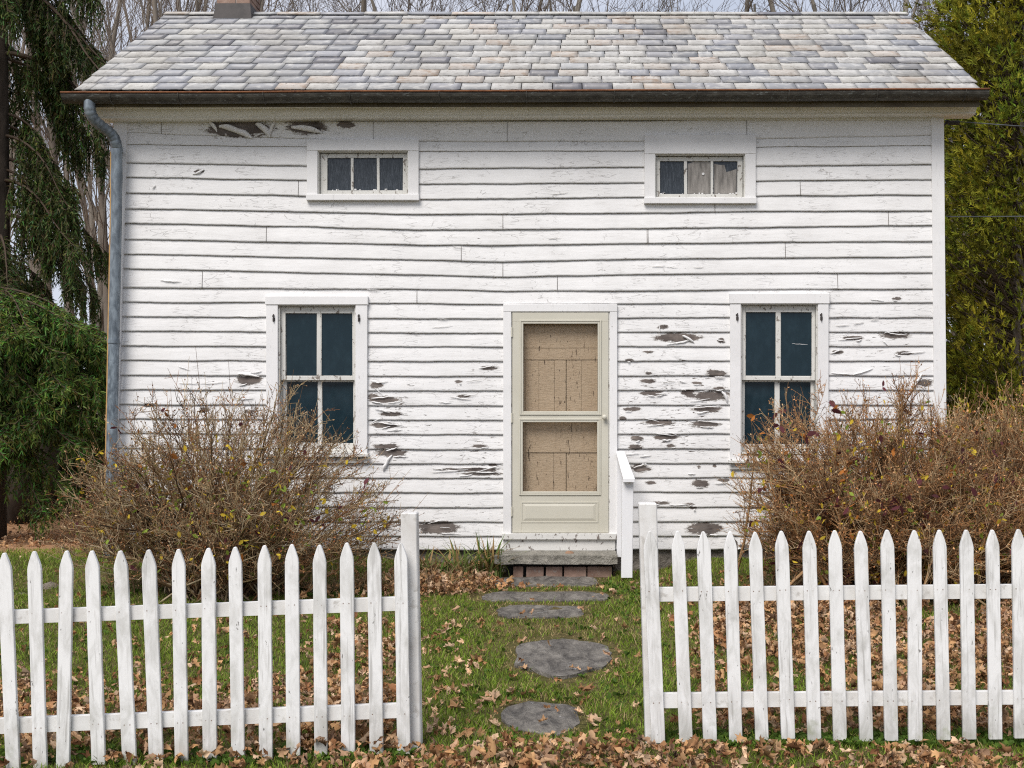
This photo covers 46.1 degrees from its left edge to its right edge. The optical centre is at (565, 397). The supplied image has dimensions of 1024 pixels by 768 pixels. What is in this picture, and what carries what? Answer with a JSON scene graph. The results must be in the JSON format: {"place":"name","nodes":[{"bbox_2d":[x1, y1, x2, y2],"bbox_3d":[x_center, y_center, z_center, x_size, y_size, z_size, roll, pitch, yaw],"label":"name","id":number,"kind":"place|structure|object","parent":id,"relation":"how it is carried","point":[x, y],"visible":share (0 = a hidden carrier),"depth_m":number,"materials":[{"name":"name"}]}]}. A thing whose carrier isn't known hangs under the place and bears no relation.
{"place":"outdoors","nodes":[
{"label":"outdoors","id":0,"kind":"place"},
{"bbox_2d":[8,0,998,383],"label":"sky","id":1,"kind":"structure","parent":0,"point":[714,4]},
{"bbox_2d":[0,393,1023,767],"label":"ground","id":2,"kind":"structure","parent":0,"point":[564,683],"depth_m":7.48,"materials":[{"name":"green plant"}]},
{"bbox_2d":[8,6,23,176],"bbox_3d":[-13.662,-10.360,28.835,6.335,24.083,12.361,0,0,17],"label":"bare tree","id":3,"kind":"object","parent":2,"relation":"on","point":[9,65],"visible":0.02,"depth_m":27.78,"materials":[{"name":"brown wood"}]},
{"bbox_2d":[9,14,45,236],"bbox_3d":[-17.701,-12.268,37.192,7.182,27.305,14.014,0,0,-12],"label":"bare tree","id":4,"kind":"object","parent":2,"relation":"on","point":[26,52],"visible":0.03,"depth_m":38.47,"materials":[{"name":"plant"}]},
{"bbox_2d":[7,450,79,524],"bbox_3d":[-7.045,0.202,15.323,2.024,3.004,1.711,0,0,-45],"label":"conifer trunk","id":5,"kind":"object","parent":2,"relation":"on","point":[13,509],"visible":0.06,"depth_m":15.07,"materials":[{"name":"brown plant"}]},
{"bbox_2d":[8,13,79,292],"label":"bare tree","id":6,"kind":"object","parent":2,"relation":"on","point":[15,164],"visible":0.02,"depth_m":41.57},
{"bbox_2d":[43,582,58,588],"bbox_3d":[-4.296,1.597,10.000,0.180,0.121,0.145,0,0,0],"label":"rock","id":7,"kind":"object","parent":2,"relation":"on","point":[48,585],"visible":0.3,"depth_m":9.96,"materials":[{"name":"stone"}]},
{"bbox_2d":[0,287,106,544],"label":"spruce tree","id":8,"kind":"object","parent":2,"relation":"on","point":[49,352],"visible":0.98,"depth_m":13.02,"materials":[{"name":"green plant"}]},
{"bbox_2d":[0,0,110,516],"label":"spruce tree","id":9,"kind":"object","parent":2,"relation":"on","point":[57,39],"visible":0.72,"depth_m":15.84,"materials":[{"name":"green plant"}]},
{"bbox_2d":[32,298,86,519],"bbox_3d":[-6.815,0.203,15.796,2.026,3.005,1.390,0,0,-10],"label":"conifer trunk","id":10,"kind":"object","parent":2,"relation":"on","point":[52,463],"visible":0.02,"depth_m":15.69,"materials":[{"name":"brown wood"}]},
{"bbox_2d":[30,446,104,520],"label":"undergrowth","id":11,"kind":"object","parent":2,"relation":"on","point":[70,499],"visible":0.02,"depth_m":15.87,"materials":[{"name":"brown plant"}]},
{"bbox_2d":[9,0,134,286],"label":"bare tree","id":12,"kind":"object","parent":2,"relation":"on","point":[39,268],"visible":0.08,"depth_m":28.26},
{"bbox_2d":[12,2,133,298],"bbox_3d":[-17.460,-12.079,37.729,6.344,26.825,13.952,0,0,-6],"label":"bare tree","id":13,"kind":"object","parent":2,"relation":"on","point":[48,284],"visible":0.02,"depth_m":39.25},
{"bbox_2d":[9,0,185,284],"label":"bare tree","id":14,"kind":"object","parent":2,"relation":"on","point":[33,268],"visible":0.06,"depth_m":35.38,"materials":[{"name":"plant"}]},
{"bbox_2d":[8,0,188,462],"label":"bare tree","id":15,"kind":"object","parent":2,"relation":"on","point":[48,135],"visible":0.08,"depth_m":26.64,"materials":[{"name":"plant"}]},
{"bbox_2d":[10,0,211,411],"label":"bare tree","id":16,"kind":"object","parent":2,"relation":"on","point":[101,305],"visible":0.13,"depth_m":26.41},
{"bbox_2d":[11,0,215,226],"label":"bare tree","id":17,"kind":"object","parent":2,"relation":"on","point":[109,29],"visible":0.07,"depth_m":26.05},
{"bbox_2d":[14,0,215,321],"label":"bare tree","id":18,"kind":"object","parent":2,"relation":"on","point":[84,202],"visible":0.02,"depth_m":33.51,"materials":[{"name":"brown plant"}]},
{"bbox_2d":[14,0,277,263],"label":"bare tree","id":19,"kind":"object","parent":2,"relation":"on","point":[23,34],"visible":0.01,"depth_m":28.94,"materials":[{"name":"brown plant"}]},
{"bbox_2d":[46,0,286,181],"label":"bare tree","id":20,"kind":"object","parent":2,"relation":"on","point":[103,55],"visible":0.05,"depth_m":25.63,"materials":[{"name":"wood"}]},
{"bbox_2d":[69,0,300,289],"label":"bare tree","id":21,"kind":"object","parent":2,"relation":"on","point":[90,181],"visible":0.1,"depth_m":28.50,"materials":[{"name":"plant"}]},
{"bbox_2d":[49,0,321,340],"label":"bare tree","id":22,"kind":"object","parent":2,"relation":"on","point":[102,198],"visible":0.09,"depth_m":25.77,"materials":[{"name":"plant"}]},
{"bbox_2d":[83,0,291,53],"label":"bare tree","id":23,"kind":"object","parent":2,"relation":"on","point":[128,25],"visible":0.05,"depth_m":39.15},
{"bbox_2d":[0,511,422,767],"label":"picket fence","id":24,"kind":"object","parent":2,"relation":"on","point":[405,708],"visible":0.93,"depth_m":5.52,"materials":[{"name":"white paint"}]},
{"bbox_2d":[87,0,350,124],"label":"bare tree","id":25,"kind":"object","parent":2,"relation":"on","point":[275,9],"visible":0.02,"depth_m":29.65,"materials":[{"name":"brown wood"}]},
{"bbox_2d":[27,354,426,603],"bbox_3d":[-2.687,0.632,9.681,3.085,2.044,2.422,0,0,0],"label":"shrub","id":26,"kind":"object","parent":2,"relation":"on","point":[243,516],"visible":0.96,"depth_m":9.37,"materials":[{"name":"brown plant"}]},
{"bbox_2d":[68,0,399,174],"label":"bare tree","id":27,"kind":"object","parent":2,"relation":"on","point":[154,12],"visible":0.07,"depth_m":23.00,"materials":[{"name":"wood"}]},
{"bbox_2d":[176,0,440,11],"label":"bare tree","id":28,"kind":"object","parent":2,"relation":"on","point":[269,8],"visible":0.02,"depth_m":26.16,"materials":[{"name":"brown plant"}]},
{"bbox_2d":[279,0,374,11],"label":"bare tree","id":29,"kind":"object","parent":2,"relation":"on","point":[363,4],"visible":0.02,"depth_m":23.88,"materials":[{"name":"plant"}]},
{"bbox_2d":[278,0,428,11],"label":"bare tree","id":30,"kind":"object","parent":2,"relation":"on","point":[350,7],"visible":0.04,"depth_m":31.85,"materials":[{"name":"brown plant"}]},
{"bbox_2d":[264,0,475,11],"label":"bare tree","id":31,"kind":"object","parent":2,"relation":"on","point":[350,8],"visible":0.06,"depth_m":33.21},
{"bbox_2d":[275,0,508,11],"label":"bare tree","id":32,"kind":"object","parent":2,"relation":"on","point":[402,10],"visible":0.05,"depth_m":25.92,"materials":[{"name":"brown plant"}]},
{"bbox_2d":[299,0,511,11],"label":"bare tree","id":33,"kind":"object","parent":2,"relation":"on","point":[412,5],"visible":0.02,"depth_m":21.88,"materials":[{"name":"brown plant"}]},
{"bbox_2d":[427,722,432,731],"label":"fallen leaf","id":34,"kind":"object","parent":2,"relation":"on","point":[429,728],"visible":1,"depth_m":5.91,"materials":[{"name":"brown plant"}]},
{"bbox_2d":[433,716,438,727],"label":"fallen leaf","id":35,"kind":"object","parent":2,"relation":"on","point":[435,722],"visible":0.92,"depth_m":6.01,"materials":[{"name":"brown plant"}]},
{"bbox_2d":[433,686,443,691],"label":"fallen leaf","id":36,"kind":"object","parent":2,"relation":"on","point":[437,688],"visible":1,"depth_m":6.67,"materials":[{"name":"brown plant"}]},
{"bbox_2d":[419,545,463,578],"bbox_3d":[-1.190,1.435,10.469,0.528,0.290,0.606,0,0,14],"label":"iris clump","id":37,"kind":"object","parent":2,"relation":"on","point":[429,562],"visible":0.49,"depth_m":10.51,"materials":[{"name":"green plant"}]},
{"bbox_2d":[440,722,446,734],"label":"fallen leaf","id":38,"kind":"object","parent":2,"relation":"on","point":[443,728],"visible":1,"depth_m":5.90,"materials":[{"name":"brown plant"}]},
{"bbox_2d":[441,625,451,632],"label":"fallen leaf","id":39,"kind":"object","parent":2,"relation":"on","point":[444,629],"visible":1,"depth_m":8.20,"materials":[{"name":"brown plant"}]},
{"bbox_2d":[312,0,590,11],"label":"bare tree","id":40,"kind":"object","parent":2,"relation":"on","point":[374,7],"visible":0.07,"depth_m":23.73,"materials":[{"name":"brown plant"}]},
{"bbox_2d":[449,725,455,733],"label":"fallen leaf","id":41,"kind":"object","parent":2,"relation":"on","point":[452,729],"visible":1,"depth_m":5.86,"materials":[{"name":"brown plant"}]},
{"bbox_2d":[450,699,458,708],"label":"fallen leaf","id":42,"kind":"object","parent":2,"relation":"on","point":[453,703],"visible":1,"depth_m":6.34,"materials":[{"name":"brown plant"}]},
{"bbox_2d":[455,730,464,737],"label":"fallen leaf","id":43,"kind":"object","parent":2,"relation":"on","point":[459,735],"visible":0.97,"depth_m":5.79,"materials":[{"name":"brown plant"}]},
{"bbox_2d":[419,537,517,576],"bbox_3d":[-0.878,1.414,10.570,1.059,0.375,0.755,0,0,0],"label":"iris clump","id":44,"kind":"object","parent":2,"relation":"on","point":[456,560],"visible":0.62,"depth_m":10.55,"materials":[{"name":"green plant"}]},
{"bbox_2d":[464,728,472,736],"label":"fallen leaf","id":45,"kind":"object","parent":2,"relation":"on","point":[466,732],"visible":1,"depth_m":5.81,"materials":[{"name":"brown plant"}]},
{"bbox_2d":[462,727,476,730],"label":"fallen leaf","id":46,"kind":"object","parent":2,"relation":"on","point":[471,729],"visible":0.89,"depth_m":5.87,"materials":[{"name":"brown plant"}]},
{"bbox_2d":[470,652,484,660],"bbox_3d":[-0.538,1.599,7.380,0.084,0.055,0.099,-12,-19,26],"label":"fallen leaf","id":47,"kind":"object","parent":2,"relation":"on","point":[475,657],"visible":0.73,"depth_m":7.37,"materials":[{"name":"brown plant"}]},
{"bbox_2d":[477,726,486,736],"bbox_3d":[-0.410,1.619,5.824,0.058,0.054,0.024,0,0,-10],"label":"fallen leaf","id":48,"kind":"object","parent":2,"relation":"on","point":[481,731],"visible":1,"depth_m":5.83,"materials":[{"name":"brown plant"}]},
{"bbox_2d":[478,657,487,665],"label":"fallen leaf","id":49,"kind":"object","parent":2,"relation":"on","point":[480,659],"visible":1,"depth_m":7.27,"materials":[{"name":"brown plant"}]},
{"bbox_2d":[480,696,491,700],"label":"fallen leaf","id":50,"kind":"object","parent":2,"relation":"on","point":[487,698],"visible":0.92,"depth_m":6.45,"materials":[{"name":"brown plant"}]},
{"bbox_2d":[489,689,499,697],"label":"fallen leaf","id":51,"kind":"object","parent":2,"relation":"on","point":[496,694],"visible":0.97,"depth_m":6.51,"materials":[{"name":"beige plant"}]},
{"bbox_2d":[488,718,500,725],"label":"fallen leaf","id":52,"kind":"object","parent":2,"relation":"on","point":[495,721],"visible":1,"depth_m":5.98,"materials":[{"name":"beige plant"}]},
{"bbox_2d":[459,533,530,578],"bbox_3d":[-0.652,1.381,10.638,0.797,0.444,0.614,0,0,-26],"label":"iris clump","id":53,"kind":"object","parent":2,"relation":"on","point":[489,564],"visible":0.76,"depth_m":10.63,"materials":[{"name":"green plant"}]},
{"bbox_2d":[398,0,604,11],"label":"bare tree","id":54,"kind":"object","parent":2,"relation":"on","point":[507,8],"visible":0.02,"depth_m":24.14,"materials":[{"name":"brown plant"}]},
{"bbox_2d":[499,695,506,705],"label":"fallen leaf","id":55,"kind":"object","parent":2,"relation":"on","point":[504,702],"visible":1,"depth_m":6.38,"materials":[{"name":"brown plant"}]},
{"bbox_2d":[0,506,1023,767],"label":"leaf litter","id":56,"kind":"object","parent":2,"relation":"on","point":[536,756],"visible":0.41,"depth_m":6.24,"materials":[{"name":"brown plant"}]},
{"bbox_2d":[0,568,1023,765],"bbox_3d":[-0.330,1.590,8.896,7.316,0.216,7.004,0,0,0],"label":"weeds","id":57,"kind":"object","parent":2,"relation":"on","point":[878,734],"visible":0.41,"depth_m":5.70,"materials":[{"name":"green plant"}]},
{"bbox_2d":[60,0,989,571],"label":"farmhouse","id":58,"kind":"object","parent":2,"relation":"on","point":[518,278],"visible":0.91,"depth_m":10.99,"materials":[{"name":"white paint"}]},
{"bbox_2d":[265,296,368,462],"bbox_3d":[-2.271,-0.161,11.012,0.953,1.525,0.195,0,0,0],"label":"window","id":59,"kind":"structure","parent":58,"relation":"in","point":[323,340],"depth_m":11.04,"materials":[{"name":"beige paint"}]},
{"bbox_2d":[306,139,419,200],"bbox_3d":[-1.850,-2.078,11.021,1.032,0.557,0.158,0,0,0],"label":"window","id":60,"kind":"structure","parent":58,"relation":"in","point":[337,169],"depth_m":11.02,"materials":[{"name":"beige paint"}]},
{"bbox_2d":[511,313,607,532],"bbox_3d":[-0.050,0.231,10.950,0.888,2.012,0.084,0,0,0],"label":"screen door","id":61,"kind":"structure","parent":58,"relation":"in","point":[531,511],"depth_m":10.96,"materials":[{"name":"beige paint"}]},
{"bbox_2d":[523,324,597,490],"bbox_3d":[-0.046,0.232,11.070,0.885,2.009,0.031,0,0,0],"label":"plank door","id":62,"kind":"structure","parent":58,"relation":"in","point":[547,348],"depth_m":11.06,"materials":[{"name":"beige paint"}]},
{"bbox_2d":[644,134,756,203],"bbox_3d":[1.232,-2.085,11.021,1.027,0.631,0.158,0,0,0],"label":"window","id":63,"kind":"structure","parent":58,"relation":"in","point":[679,168],"depth_m":10.97,"materials":[{"name":"beige paint"}]},
{"bbox_2d":[728,293,829,469],"bbox_3d":[1.956,-0.144,11.012,0.929,1.608,0.195,0,0,0],"label":"window","id":64,"kind":"structure","parent":58,"relation":"in","point":[765,361],"depth_m":11.04,"materials":[{"name":"beige paint"}]},
{"bbox_2d":[944,120,1023,126],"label":"overhead wire","id":65,"kind":"object","parent":58,"relation":"attached to","point":[953,122],"visible":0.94,"depth_m":11.07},
{"bbox_2d":[946,216,1023,216],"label":"overhead wire","id":66,"kind":"object","parent":58,"relation":"attached to","point":[984,216],"visible":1,"depth_m":11.34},
{"bbox_2d":[445,0,633,11],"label":"bare tree","id":67,"kind":"object","parent":2,"relation":"on","point":[549,5],"visible":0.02,"depth_m":30.05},
{"bbox_2d":[496,605,583,618],"bbox_3d":[-0.189,1.630,8.957,0.651,0.089,0.504,0,0,0],"label":"stepping stone","id":68,"kind":"object","parent":2,"relation":"on","point":[512,611],"visible":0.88,"depth_m":8.89,"materials":[{"name":"grey stone"}]},
{"bbox_2d":[501,701,579,735],"bbox_3d":[-0.130,1.673,6.148,0.410,0.087,0.634,0,0,0],"label":"stepping stone","id":69,"kind":"object","parent":2,"relation":"on","point":[524,716],"visible":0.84,"depth_m":6.14,"materials":[{"name":"grey stone"}]},
{"bbox_2d":[489,576,597,586],"bbox_3d":[-0.190,1.630,10.392,0.952,0.086,0.572,0,0,0],"label":"stepping stone","id":70,"kind":"object","parent":2,"relation":"on","point":[582,581],"visible":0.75,"depth_m":10.42,"materials":[{"name":"grey stone"}]},
{"bbox_2d":[482,591,608,601],"bbox_3d":[-0.160,1.627,9.610,1.016,0.088,0.472,0,0,0],"label":"stepping stone","id":71,"kind":"object","parent":2,"relation":"on","point":[562,596],"visible":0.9,"depth_m":9.58,"materials":[{"name":"grey stone"}]},
{"bbox_2d":[544,730,555,737],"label":"fallen leaf","id":72,"kind":"object","parent":2,"relation":"on","point":[549,734],"visible":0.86,"depth_m":5.78,"materials":[{"name":"beige plant"}]},
{"bbox_2d":[494,550,616,576],"bbox_3d":[-0.082,1.513,10.779,1.093,0.235,0.372,0,0,0],"label":"doorstep","id":73,"kind":"object","parent":2,"relation":"on","point":[576,563],"visible":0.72,"depth_m":10.67,"materials":[{"name":"grey stone"}]},
{"bbox_2d":[100,551,1010,601],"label":"dead stalks","id":74,"kind":"object","parent":2,"relation":"on","point":[382,579],"visible":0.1,"depth_m":9.89,"materials":[{"name":"brown plant"}]},
{"bbox_2d":[514,638,611,678],"bbox_3d":[-0.011,1.651,7.505,0.612,0.087,1.096,0,0,0],"label":"stepping stone","id":75,"kind":"object","parent":2,"relation":"on","point":[557,657],"visible":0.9,"depth_m":7.45,"materials":[{"name":"grey stone"}]},
{"bbox_2d":[463,0,670,11],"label":"bare tree","id":76,"kind":"object","parent":2,"relation":"on","point":[475,2],"visible":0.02,"depth_m":23.26,"materials":[{"name":"plant"}]},
{"bbox_2d":[439,0,701,11],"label":"bare tree","id":77,"kind":"object","parent":2,"relation":"on","point":[514,6],"visible":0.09,"depth_m":21.97,"materials":[{"name":"brown plant"}]},
{"bbox_2d":[573,706,582,712],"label":"fallen leaf","id":78,"kind":"object","parent":2,"relation":"on","point":[578,709],"visible":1,"depth_m":6.18,"materials":[{"name":"beige plant"}]},
{"bbox_2d":[578,683,595,691],"bbox_3d":[0.111,1.598,6.608,0.103,0.057,0.065,0,0,16],"label":"fallen leaf","id":79,"kind":"object","parent":2,"relation":"on","point":[589,687],"visible":0.97,"depth_m":6.62,"materials":[{"name":"brown plant"}]},
{"bbox_2d":[587,715,596,725],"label":"fallen leaf","id":80,"kind":"object","parent":2,"relation":"on","point":[590,719],"visible":1,"depth_m":5.98,"materials":[{"name":"beige plant"}]},
{"bbox_2d":[586,713,601,721],"bbox_3d":[0.145,1.606,6.030,0.084,0.041,0.032,0,0,-6],"label":"fallen leaf","id":81,"kind":"object","parent":2,"relation":"on","point":[597,718],"visible":0.97,"depth_m":6.02,"materials":[{"name":"beige plant"}]},
{"bbox_2d":[510,0,697,11],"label":"bare tree","id":82,"kind":"object","parent":2,"relation":"on","point":[578,8],"visible":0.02,"depth_m":21.34,"materials":[{"name":"plant"}]},
{"bbox_2d":[604,731,612,737],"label":"fallen leaf","id":83,"kind":"object","parent":2,"relation":"on","point":[609,735],"visible":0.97,"depth_m":5.72,"materials":[{"name":"brown plant"}]},
{"bbox_2d":[616,451,634,577],"bbox_3d":[0.529,1.031,10.664,0.111,1.077,0.614,0,0,-3],"label":"handrail","id":84,"kind":"object","parent":2,"relation":"on","point":[625,479],"visible":0.96,"depth_m":10.42,"materials":[{"name":"white paint"}]},
{"bbox_2d":[624,727,636,733],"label":"fallen leaf","id":85,"kind":"object","parent":2,"relation":"on","point":[630,730],"visible":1,"depth_m":5.79,"materials":[{"name":"brown plant"}]},
{"bbox_2d":[527,0,735,11],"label":"bare tree","id":86,"kind":"object","parent":2,"relation":"on","point":[625,5],"visible":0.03,"depth_m":20.55,"materials":[{"name":"brown wood"}]},
{"bbox_2d":[625,0,752,11],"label":"bare tree","id":87,"kind":"object","parent":2,"relation":"on","point":[748,4],"visible":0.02,"depth_m":21.27,"materials":[{"name":"brown wood"}]},
{"bbox_2d":[735,540,738,585],"bbox_3d":[1.339,1.291,9.415,0.038,0.368,0.030,0,0,0],"label":"wooden stake","id":88,"kind":"object","parent":2,"relation":"on","point":[737,557],"visible":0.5,"depth_m":9.40,"materials":[{"name":"grey wood"}]},
{"bbox_2d":[682,0,852,11],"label":"bare tree","id":89,"kind":"object","parent":2,"relation":"on","point":[772,9],"visible":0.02,"depth_m":22.89,"materials":[{"name":"brown wood"}]},
{"bbox_2d":[637,0,933,29],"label":"bare tree","id":90,"kind":"object","parent":2,"relation":"on","point":[754,8],"visible":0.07,"depth_m":18.05,"materials":[{"name":"wood"}]},
{"bbox_2d":[668,0,948,35],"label":"bare tree","id":91,"kind":"object","parent":2,"relation":"on","point":[914,11],"visible":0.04,"depth_m":19.52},
{"bbox_2d":[638,502,1023,743],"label":"picket fence","id":92,"kind":"object","parent":2,"relation":"on","point":[786,698],"visible":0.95,"depth_m":5.60,"materials":[{"name":"white paint"}]},
{"bbox_2d":[757,0,978,43],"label":"bare tree","id":93,"kind":"object","parent":2,"relation":"on","point":[842,7],"visible":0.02,"depth_m":22.52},
{"bbox_2d":[714,358,1023,608],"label":"shrub","id":94,"kind":"object","parent":2,"relation":"on","point":[836,500],"visible":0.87,"depth_m":9.26,"materials":[{"name":"brown plant"}]},
{"bbox_2d":[757,0,986,202],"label":"bare tree","id":95,"kind":"object","parent":2,"relation":"on","point":[813,6],"visible":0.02,"depth_m":19.03,"materials":[{"name":"brown wood"}]},
{"bbox_2d":[849,0,975,342],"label":"bare tree","id":96,"kind":"object","parent":2,"relation":"on","point":[915,26],"visible":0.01,"depth_m":33.57,"materials":[{"name":"brown plant"}]},
{"bbox_2d":[863,0,988,410],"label":"bare tree","id":97,"kind":"object","parent":2,"relation":"on","point":[925,31],"depth_m":33.93,"materials":[{"name":"plant"}]},
{"bbox_2d":[861,372,1023,598],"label":"shrub","id":98,"kind":"object","parent":2,"relation":"on","point":[1013,433],"visible":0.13,"depth_m":9.58,"materials":[{"name":"brown plant"}]},
{"bbox_2d":[885,0,1006,353],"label":"bare tree","id":99,"kind":"object","parent":2,"relation":"on","point":[953,131],"visible":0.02,"depth_m":31.00,"materials":[{"name":"brown plant"}]},
{"bbox_2d":[895,0,998,338],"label":"bare tree","id":100,"kind":"object","parent":2,"relation":"on","point":[944,162],"visible":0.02,"depth_m":34.06,"materials":[{"name":"brown plant"}]},
{"bbox_2d":[896,0,1010,282],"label":"bare tree","id":101,"kind":"object","parent":2,"relation":"on","point":[906,9],"visible":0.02,"depth_m":20.36,"materials":[{"name":"brown plant"}]},
{"bbox_2d":[900,0,1009,320],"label":"bare tree","id":102,"kind":"object","parent":2,"relation":"on","point":[952,128],"depth_m":33.44,"materials":[{"name":"plant"}]},
{"bbox_2d":[897,0,1016,409],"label":"bare tree","id":103,"kind":"object","parent":2,"relation":"on","point":[948,156],"visible":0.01,"depth_m":22.95,"materials":[{"name":"plant"}]},
{"bbox_2d":[901,0,1023,463],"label":"arborvitae","id":104,"kind":"object","parent":2,"relation":"on","point":[1003,53],"visible":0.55,"depth_m":14.75,"materials":[{"name":"green plant"}]},
{"bbox_2d":[945,6,1020,436],"bbox_3d":[7.339,-2.848,17.511,3.993,9.673,4.101,0,0,0],"label":"arborvitae","id":105,"kind":"object","parent":2,"relation":"on","point":[1011,142],"visible":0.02,"depth_m":17.48,"materials":[{"name":"green plant"}]},
{"bbox_2d":[957,380,1023,473],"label":"sapling","id":106,"kind":"object","parent":2,"relation":"on","point":[1001,398],"visible":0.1,"depth_m":10.61,"materials":[{"name":"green plant"}]}
]}

